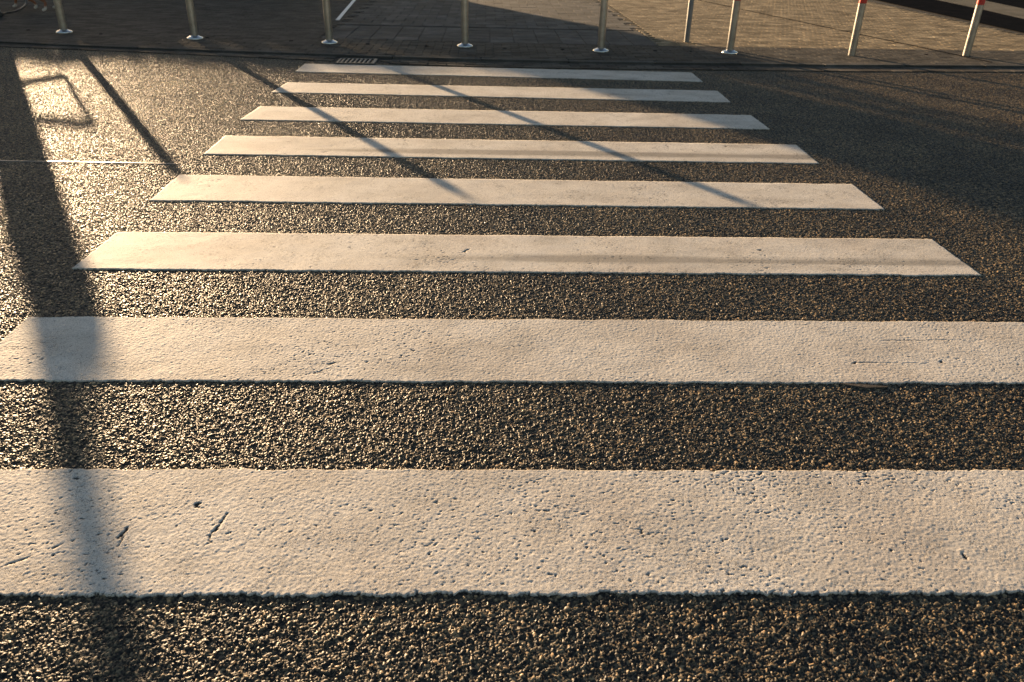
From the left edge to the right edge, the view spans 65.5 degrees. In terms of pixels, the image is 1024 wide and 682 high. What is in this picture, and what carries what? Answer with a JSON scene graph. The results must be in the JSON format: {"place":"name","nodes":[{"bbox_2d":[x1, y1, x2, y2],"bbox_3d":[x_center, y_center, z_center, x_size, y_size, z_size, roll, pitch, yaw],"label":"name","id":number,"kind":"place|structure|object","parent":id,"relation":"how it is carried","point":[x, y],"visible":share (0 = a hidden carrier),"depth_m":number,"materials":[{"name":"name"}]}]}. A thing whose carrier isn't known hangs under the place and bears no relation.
{"place":"outdoors","nodes":[
{"label":"outdoors","id":0,"kind":"place"},
{"bbox_2d":[0,47,1023,681],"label":"road","id":1,"kind":"structure","parent":0,"point":[98,149],"depth_m":3.24,"materials":[{"name":"grey asphalt"}]},
{"bbox_2d":[295,64,702,81],"bbox_3d":[-0.140,-2.841,8.417,4.210,0.009,0.558,1,28,-1],"label":"crossing stripe","id":2,"kind":"object","parent":1,"relation":"on","point":[526,73],"visible":1,"depth_m":8.39,"materials":[{"name":"paint"}]},
{"bbox_2d":[272,82,729,102],"bbox_3d":[-0.086,-2.333,7.463,4.203,0.009,0.574,0,28,-2],"label":"crossing stripe","id":3,"kind":"object","parent":1,"relation":"on","point":[536,92],"visible":1,"depth_m":7.45,"materials":[{"name":"paint"}]},
{"bbox_2d":[240,106,768,129],"bbox_3d":[-0.041,-1.828,6.514,4.195,0.009,0.532,0,28,-2],"label":"crossing stripe","id":4,"kind":"object","parent":1,"relation":"on","point":[534,118],"visible":1,"depth_m":6.49,"materials":[{"name":"paint"}]},
{"bbox_2d":[204,135,818,163],"bbox_3d":[0.021,-1.353,5.624,4.201,0.009,0.526,0,28,-2],"label":"crossing stripe","id":5,"kind":"object","parent":1,"relation":"on","point":[497,149],"visible":1,"depth_m":5.60,"materials":[{"name":"paint"}]},
{"bbox_2d":[0,468,1023,598],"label":"crossing stripe","id":6,"kind":"object","parent":1,"relation":"on","point":[65,533],"visible":1,"depth_m":2.11,"materials":[{"name":"paint"}]},
{"bbox_2d":[0,316,1023,384],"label":"crossing stripe","id":7,"kind":"object","parent":1,"relation":"on","point":[172,349],"visible":1,"depth_m":3.00,"materials":[{"name":"paint"}]},
{"bbox_2d":[0,43,1023,72],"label":"gutter","id":8,"kind":"object","parent":1,"relation":"on","point":[485,64],"visible":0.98,"depth_m":8.99,"materials":[{"name":"concrete"}]},
{"bbox_2d":[335,58,377,64],"bbox_3d":[-1.714,-3.086,8.809,0.420,0.037,0.340,0,28,-2],"label":"drain grate","id":9,"kind":"object","parent":8,"relation":"on","point":[374,61],"visible":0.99,"depth_m":8.76,"materials":[{"name":"metal"}]},
{"bbox_2d":[150,175,883,209],"bbox_3d":[0.063,-0.889,4.752,4.210,0.009,0.507,0,28,-2],"label":"crossing stripe","id":10,"kind":"object","parent":1,"relation":"on","point":[297,189],"visible":1,"depth_m":4.73,"materials":[{"name":"paint"}]},
{"bbox_2d":[72,232,980,276],"bbox_3d":[0.111,-0.429,3.888,4.214,0.009,0.512,0,28,-2],"label":"crossing stripe","id":11,"kind":"object","parent":1,"relation":"on","point":[231,251],"visible":1,"depth_m":3.86,"materials":[{"name":"paint"}]},
{"bbox_2d":[0,0,1023,65],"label":"pavement","id":12,"kind":"structure","parent":0,"point":[805,31],"depth_m":11.45,"materials":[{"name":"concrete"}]},
{"bbox_2d":[13,0,54,10],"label":"dog","id":13,"kind":"object","parent":12,"relation":"on","point":[35,4],"visible":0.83,"depth_m":12.26},
{"bbox_2d":[1,0,27,14],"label":"leash","id":14,"kind":"object","parent":13,"relation":"hanging from","point":[23,6],"visible":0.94,"depth_m":12.06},
{"bbox_2d":[53,0,72,32],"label":"bollard","id":15,"kind":"object","parent":12,"relation":"on","point":[60,16],"visible":1,"depth_m":10.03,"materials":[{"name":"metal"}]},
{"bbox_2d":[185,0,202,38],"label":"bollard","id":16,"kind":"object","parent":12,"relation":"on","point":[192,19],"visible":1,"depth_m":9.80,"materials":[{"name":"metal"}]},
{"bbox_2d":[321,0,337,43],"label":"bollard","id":17,"kind":"object","parent":12,"relation":"on","point":[327,22],"visible":1,"depth_m":9.72,"materials":[{"name":"metal"}]},
{"bbox_2d":[336,0,354,19],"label":"white line","id":18,"kind":"object","parent":12,"relation":"on","point":[345,10],"visible":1,"depth_m":13.16,"materials":[{"name":"paint"}]},
{"bbox_2d":[457,0,472,46],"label":"bollard","id":19,"kind":"object","parent":12,"relation":"on","point":[464,26],"visible":1,"depth_m":9.71,"materials":[{"name":"metal"}]},
{"bbox_2d":[593,0,608,51],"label":"bollard","id":20,"kind":"object","parent":12,"relation":"on","point":[602,25],"visible":1,"depth_m":9.60,"materials":[{"name":"metal"}]},
{"bbox_2d":[684,0,693,41],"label":"slim post","id":21,"kind":"object","parent":12,"relation":"on","point":[689,20],"visible":1,"depth_m":10.54,"materials":[{"name":"grey metal"}]},
{"bbox_2d":[722,0,740,53],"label":"bollard","id":22,"kind":"object","parent":12,"relation":"on","point":[733,27],"visible":1,"depth_m":9.71,"materials":[{"name":"metal"}]},
{"bbox_2d":[848,0,866,55],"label":"bollard","id":23,"kind":"object","parent":12,"relation":"on","point":[857,27],"visible":1,"depth_m":9.73,"materials":[{"name":"metal"}]},
{"bbox_2d":[962,0,985,55],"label":"bollard","id":24,"kind":"object","parent":12,"relation":"on","point":[977,14],"visible":1,"depth_m":9.93,"materials":[{"name":"metal"}]},
{"bbox_2d":[940,0,1023,18],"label":"concrete strip","id":25,"kind":"object","parent":12,"relation":"on","point":[1013,11],"visible":1,"depth_m":16.57,"materials":[{"name":"grey concrete"}]},
{"bbox_2d":[878,0,1023,32],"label":"cycle path","id":26,"kind":"structure","parent":0,"point":[967,13],"depth_m":15.35,"materials":[{"name":"asphalt"}]},
{"bbox_2d":[986,0,1023,8],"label":"side road","id":27,"kind":"structure","parent":0,"point":[1018,3],"depth_m":17.77,"materials":[{"name":"asphalt"}]},
{"label":"ground","id":28,"kind":"structure","parent":0,"visible":0},
{"bbox_2d":[0,40,1023,67],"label":"kerb","id":29,"kind":"structure","parent":28,"relation":"on","point":[522,60],"depth_m":9.16,"materials":[{"name":"concrete"}]}
]}

